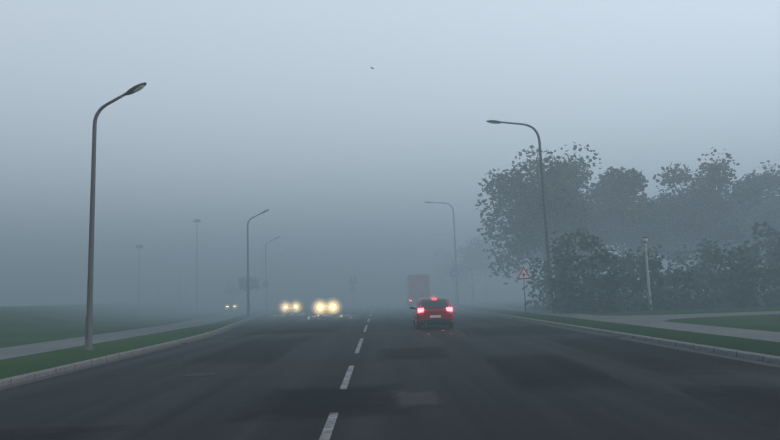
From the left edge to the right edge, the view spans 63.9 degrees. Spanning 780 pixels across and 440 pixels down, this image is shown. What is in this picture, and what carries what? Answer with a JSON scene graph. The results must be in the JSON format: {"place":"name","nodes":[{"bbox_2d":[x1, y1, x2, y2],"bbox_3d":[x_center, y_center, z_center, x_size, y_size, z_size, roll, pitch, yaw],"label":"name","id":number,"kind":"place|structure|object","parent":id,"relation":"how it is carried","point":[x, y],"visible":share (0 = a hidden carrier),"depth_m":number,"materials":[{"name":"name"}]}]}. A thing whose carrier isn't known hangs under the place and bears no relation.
{"place":"outdoors","nodes":[
{"label":"outdoors","id":0,"kind":"place"},
{"bbox_2d":[0,295,779,439],"bbox_3d":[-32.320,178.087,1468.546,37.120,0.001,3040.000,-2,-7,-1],"label":"road","id":1,"kind":"structure","parent":0,"point":[156,395],"depth_m":11.48,"materials":[{"name":"grey asphalt"}]},
{"bbox_2d":[0,297,354,386],"bbox_3d":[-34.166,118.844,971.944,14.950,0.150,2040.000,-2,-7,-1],"label":"kerb","id":2,"kind":"structure","parent":1,"relation":"on","point":[26,377],"depth_m":18.91,"materials":[{"name":"concrete"}]},
{"bbox_2d":[0,296,364,389],"bbox_3d":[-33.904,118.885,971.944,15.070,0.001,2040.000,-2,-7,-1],"label":"gutter","id":3,"kind":"object","parent":1,"relation":"on","point":[57,374],"visible":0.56,"depth_m":18.98,"materials":[{"name":"concrete"}]},
{"bbox_2d":[183,372,216,376],"bbox_3d":[-4.481,3.643,14.739,0.760,0.016,0.760,-2,-7,-1],"label":"asphalt patch","id":4,"kind":"object","parent":1,"relation":"on","point":[199,374],"visible":1,"depth_m":14.65,"materials":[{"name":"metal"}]},
{"bbox_2d":[186,340,293,365],"bbox_3d":[-4.721,4.545,22.181,3.119,0.001,12.113,-2,-7,-1],"label":"patch","id":5,"kind":"object","parent":1,"relation":"on","point":[256,348],"visible":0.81,"depth_m":21.50,"materials":[{"name":"grey asphalt"}]},
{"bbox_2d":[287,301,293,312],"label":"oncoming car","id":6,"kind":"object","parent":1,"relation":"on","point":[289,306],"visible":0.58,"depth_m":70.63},
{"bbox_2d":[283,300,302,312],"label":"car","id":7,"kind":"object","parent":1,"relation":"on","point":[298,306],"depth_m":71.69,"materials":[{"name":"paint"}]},
{"bbox_2d":[317,299,337,314],"bbox_3d":[-6.235,8.766,63.248,2.180,1.462,4.648,-2,-7,-1],"label":"car","id":8,"kind":"object","parent":1,"relation":"on","point":[334,305],"depth_m":61.41,"materials":[{"name":"paint"}]},
{"bbox_2d":[322,300,330,314],"bbox_3d":[-6.767,8.509,60.703,2.090,2.090,0.001,-1,-8,-8],"label":"headlight glow","id":9,"kind":"object","parent":8,"relation":"attached to","point":[324,303],"visible":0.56,"depth_m":60.79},
{"bbox_2d":[250,386,407,418],"bbox_3d":[-1.096,3.024,10.493,2.829,0.001,3.564,-2,-7,-1],"label":"patch","id":10,"kind":"object","parent":1,"relation":"on","point":[327,400],"visible":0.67,"depth_m":10.36,"materials":[{"name":"grey asphalt"}]},
{"bbox_2d":[319,412,338,439],"bbox_3d":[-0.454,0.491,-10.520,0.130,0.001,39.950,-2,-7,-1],"label":"line","id":11,"kind":"object","parent":1,"relation":"on","point":[328,427],"visible":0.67,"depth_m":8.28,"materials":[{"name":"paint"}]},
{"bbox_2d":[340,366,353,388],"bbox_3d":[-0.910,3.382,13.578,0.130,0.001,3.900,-2,-7,-1],"label":"line","id":12,"kind":"object","parent":1,"relation":"on","point":[345,382],"visible":0.88,"depth_m":13.12,"materials":[{"name":"paint"}]},
{"bbox_2d":[345,305,360,308],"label":"traffic island","id":13,"kind":"structure","parent":1,"relation":"on","point":[349,307],"depth_m":88.05,"materials":[{"name":"concrete"}]},
{"bbox_2d":[349,276,356,306],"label":"sign island","id":14,"kind":"structure","parent":13,"relation":"on","point":[352,280],"depth_m":89.07,"materials":[{"name":"white metal"}]},
{"bbox_2d":[355,338,363,352],"bbox_3d":[-1.069,4.394,22.016,0.130,0.001,6.500,-2,-7,-1],"label":"line","id":15,"kind":"object","parent":1,"relation":"on","point":[357,350],"visible":1,"depth_m":21.29,"materials":[{"name":"paint"}]},
{"bbox_2d":[378,348,437,358],"bbox_3d":[0.654,3.899,18.333,2.408,0.001,4.077,-2,-7,-1],"label":"patch","id":16,"kind":"object","parent":1,"relation":"on","point":[406,353],"visible":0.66,"depth_m":18.26,"materials":[{"name":"grey asphalt"}]},
{"bbox_2d":[405,274,429,307],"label":"truck","id":17,"kind":"object","parent":1,"relation":"on","point":[417,287],"visible":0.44,"depth_m":73.34,"materials":[{"name":"paint"}]},
{"bbox_2d":[394,390,442,408],"bbox_3d":[0.458,2.956,10.391,0.957,0.001,2.019,-2,-7,-1],"label":"patch","id":18,"kind":"object","parent":1,"relation":"on","point":[423,398],"visible":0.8,"depth_m":10.31,"materials":[{"name":"grey asphalt"}]},
{"bbox_2d":[410,297,453,328],"bbox_3d":[2.117,4.682,31.677,2.140,1.512,4.088,-2,-7,-1],"label":"red hatchback car","id":19,"kind":"object","parent":1,"relation":"on","point":[433,311],"visible":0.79,"depth_m":29.73,"materials":[{"name":"paint"}]},
{"bbox_2d":[487,354,637,390],"bbox_3d":[3.346,3.249,13.674,2.201,0.001,6.673,-2,-7,3],"label":"patch","id":20,"kind":"object","parent":1,"relation":"on","point":[542,370],"visible":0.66,"depth_m":13.36,"materials":[{"name":"grey asphalt"}]},
{"bbox_2d":[384,295,779,363],"bbox_3d":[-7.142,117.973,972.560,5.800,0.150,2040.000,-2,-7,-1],"label":"kerb","id":21,"kind":"structure","parent":1,"relation":"on","point":[746,355],"depth_m":18.11,"materials":[{"name":"concrete"}]},
{"bbox_2d":[405,297,779,367],"bbox_3d":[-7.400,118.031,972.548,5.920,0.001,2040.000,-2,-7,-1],"label":"gutter","id":22,"kind":"object","parent":1,"relation":"on","point":[726,356],"visible":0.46,"depth_m":17.55,"materials":[{"name":"concrete"}]},
{"bbox_2d":[556,337,759,374],"bbox_3d":[6.550,3.534,17.004,2.955,0.001,11.057,-2,-7,-1],"label":"patch","id":23,"kind":"object","parent":1,"relation":"on","point":[634,351],"visible":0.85,"depth_m":16.31,"materials":[{"name":"grey asphalt"}]},
{"bbox_2d":[670,384,779,424],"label":"patch","id":24,"kind":"object","parent":1,"relation":"on","point":[769,400],"visible":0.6,"depth_m":9.23,"materials":[{"name":"grey asphalt"}]},
{"bbox_2d":[0,289,779,378],"bbox_3d":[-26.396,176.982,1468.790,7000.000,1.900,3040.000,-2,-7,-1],"label":"ground","id":25,"kind":"structure","parent":0,"point":[22,325],"depth_m":37.26,"materials":[{"name":"green plant"}]},
{"bbox_2d":[84,82,146,350],"bbox_3d":[-10.047,-0.224,22.917,2.133,9.832,0.360,-2,-7,4],"label":"lamp post","id":26,"kind":"object","parent":25,"relation":"on","point":[89,311],"visible":0.98,"depth_m":22.87,"materials":[{"name":"metal"}]},
{"bbox_2d":[136,245,142,307],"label":"street light","id":27,"kind":"object","parent":25,"relation":"on","point":[139,246],"visible":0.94,"depth_m":80.87,"materials":[{"name":"metal"}]},
{"bbox_2d":[0,300,320,359],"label":"footpath","id":28,"kind":"structure","parent":25,"relation":"on","point":[20,350],"depth_m":31.34,"materials":[{"name":"concrete"}]},
{"bbox_2d":[194,219,200,311],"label":"street light","id":29,"kind":"object","parent":25,"relation":"on","point":[197,220],"visible":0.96,"depth_m":82.86,"materials":[{"name":"metal"}]},
{"bbox_2d":[224,301,236,309],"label":"oncoming car","id":30,"kind":"object","parent":25,"relation":"on","point":[230,305],"visible":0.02,"depth_m":98.69,"materials":[{"name":"blue paint"}]},
{"bbox_2d":[222,279,240,301],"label":"young tree","id":31,"kind":"object","parent":25,"relation":"on","point":[231,290],"visible":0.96,"depth_m":99.77,"materials":[{"name":"green plant"}]},
{"bbox_2d":[237,274,262,311],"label":"young tree","id":32,"kind":"object","parent":25,"relation":"on","point":[243,284],"visible":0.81,"depth_m":78.92,"materials":[{"name":"green plant"}]},
{"bbox_2d":[247,209,268,317],"bbox_3d":[-12.007,3.892,56.905,2.134,9.832,0.360,-1,-7,-7],"label":"lamp post","id":33,"kind":"object","parent":25,"relation":"on","point":[248,304],"visible":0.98,"depth_m":56.67,"materials":[{"name":"metal"}]},
{"bbox_2d":[262,240,262,307],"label":"mast","id":34,"kind":"object","parent":25,"relation":"on","point":[262,276],"visible":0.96,"depth_m":108.82,"materials":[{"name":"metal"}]},
{"bbox_2d":[262,281,269,287],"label":"road sign","id":35,"kind":"object","parent":25,"relation":"on","point":[265,284],"visible":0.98,"depth_m":81.30,"materials":[{"name":"white"}]},
{"bbox_2d":[265,236,279,311],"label":"lamp post","id":36,"kind":"object","parent":25,"relation":"on","point":[266,272],"visible":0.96,"depth_m":81.99,"materials":[{"name":"metal"}]},
{"bbox_2d":[425,201,458,304],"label":"lamp post","id":37,"kind":"object","parent":25,"relation":"on","point":[457,297],"visible":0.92,"depth_m":78.48,"materials":[{"name":"metal"}]},
{"bbox_2d":[430,247,470,298],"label":"tree","id":38,"kind":"object","parent":25,"relation":"on","point":[441,274],"visible":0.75,"depth_m":117.02,"materials":[{"name":"green plant"}]},
{"bbox_2d":[450,268,457,304],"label":"road sign","id":39,"kind":"object","parent":25,"relation":"on","point":[453,273],"visible":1,"depth_m":77.92,"materials":[{"name":"white metal"}]},
{"bbox_2d":[444,235,496,302],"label":"tree","id":40,"kind":"object","parent":25,"relation":"on","point":[476,256],"visible":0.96,"depth_m":91.24,"materials":[{"name":"green plant"}]},
{"bbox_2d":[460,235,514,300],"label":"tree","id":41,"kind":"object","parent":25,"relation":"on","point":[485,277],"visible":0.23,"depth_m":103.22,"materials":[{"name":"green plant"}]},
{"bbox_2d":[517,266,530,313],"bbox_3d":[8.518,4.460,39.564,0.950,3.137,0.096,-2,-7,-1],"label":"warning sign","id":42,"kind":"object","parent":25,"relation":"on","point":[523,274],"visible":1,"depth_m":39.62,"materials":[{"name":"white metal"}]},
{"bbox_2d":[503,217,551,300],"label":"tree","id":43,"kind":"object","parent":25,"relation":"on","point":[525,265],"visible":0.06,"depth_m":86.74,"materials":[{"name":"green plant"}]},
{"bbox_2d":[516,257,553,298],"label":"tree","id":44,"kind":"object","parent":25,"relation":"on","point":[530,276],"depth_m":97.42,"materials":[{"name":"green plant"}]},
{"bbox_2d":[475,142,613,304],"bbox_3d":[13.762,0.239,55.522,10.742,14.956,11.363,1,-7,-22],"label":"tree","id":45,"kind":"object","parent":25,"relation":"on","point":[564,214],"visible":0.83,"depth_m":53.90,"materials":[{"name":"green plant"}]},
{"bbox_2d":[508,190,598,271],"bbox_3d":[17.222,2.302,63.788,9.533,12.562,12.339,-6,-8,31],"label":"tree","id":46,"kind":"object","parent":25,"relation":"on","point":[533,255],"visible":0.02,"depth_m":61.78,"materials":[{"name":"green plant"}]},
{"bbox_2d":[535,190,610,295],"bbox_3d":[18.503,2.066,61.870,10.367,12.512,9.559,-5,-7,22],"label":"tree","id":47,"kind":"object","parent":25,"relation":"on","point":[538,253],"depth_m":61.23,"materials":[{"name":"green plant"}]},
{"bbox_2d":[449,300,779,341],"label":"footpath","id":48,"kind":"structure","parent":25,"relation":"on","point":[751,334],"depth_m":25.00,"materials":[{"name":"concrete"}]},
{"bbox_2d":[487,120,554,312],"bbox_3d":[8.779,-0.302,41.989,3.836,13.220,0.420,-2,-7,-7],"label":"lamp post","id":49,"kind":"object","parent":48,"relation":"on","point":[551,299],"visible":0.96,"depth_m":42.14,"materials":[{"name":"metal"}]},
{"bbox_2d":[575,166,670,286],"bbox_3d":[20.314,1.268,55.749,8.286,12.521,7.455,-9,-9,44],"label":"tree","id":50,"kind":"object","parent":25,"relation":"on","point":[617,184],"visible":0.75,"depth_m":54.66,"materials":[{"name":"green plant"}]},
{"bbox_2d":[642,237,652,310],"bbox_3d":[16.632,3.457,40.344,0.440,4.749,0.440,-2,-7,-1],"label":"path lantern","id":51,"kind":"object","parent":25,"relation":"on","point":[644,240],"visible":0.98,"depth_m":40.30,"materials":[{"name":"metal"}]},
{"bbox_2d":[522,220,779,313],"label":"shrubbery","id":52,"kind":"object","parent":25,"relation":"on","point":[747,281],"visible":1,"depth_m":42.18,"materials":[{"name":"green plant"}]},
{"bbox_2d":[612,195,704,271],"bbox_3d":[23.976,2.676,57.146,7.434,9.797,8.561,-2,-7,-2],"label":"tree","id":53,"kind":"object","parent":25,"relation":"on","point":[672,249],"visible":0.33,"depth_m":54.75,"materials":[{"name":"green plant"}]},
{"bbox_2d":[599,311,779,320],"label":"footpath","id":54,"kind":"structure","parent":25,"relation":"on","point":[661,317],"depth_m":31.90,"materials":[{"name":"concrete"}]},
{"bbox_2d":[669,183,736,291],"bbox_3d":[30.620,2.086,62.987,9.068,11.890,8.863,-7,-8,35],"label":"tree","id":55,"kind":"object","parent":25,"relation":"on","point":[696,244],"visible":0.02,"depth_m":62.13,"materials":[{"name":"green plant"}]},
{"bbox_2d":[649,147,763,271],"bbox_3d":[28.032,0.390,54.692,9.840,13.477,8.384,2,-8,-30],"label":"tree","id":56,"kind":"object","parent":25,"relation":"on","point":[716,223],"visible":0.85,"depth_m":54.06,"materials":[{"name":"green plant"}]},
{"bbox_2d":[720,160,779,254],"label":"tree","id":57,"kind":"object","parent":25,"relation":"on","point":[768,211],"visible":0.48,"depth_m":55.76,"materials":[{"name":"green plant"}]},
{"bbox_2d":[0,0,779,306],"label":"sky","id":58,"kind":"structure","parent":0,"point":[245,109],"materials":[{"name":"grey"}]},
{"bbox_2d":[656,208,773,295],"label":"building","id":59,"kind":"structure","parent":0,"point":[665,265],"depth_m":82.36,"materials":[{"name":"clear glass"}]}
]}

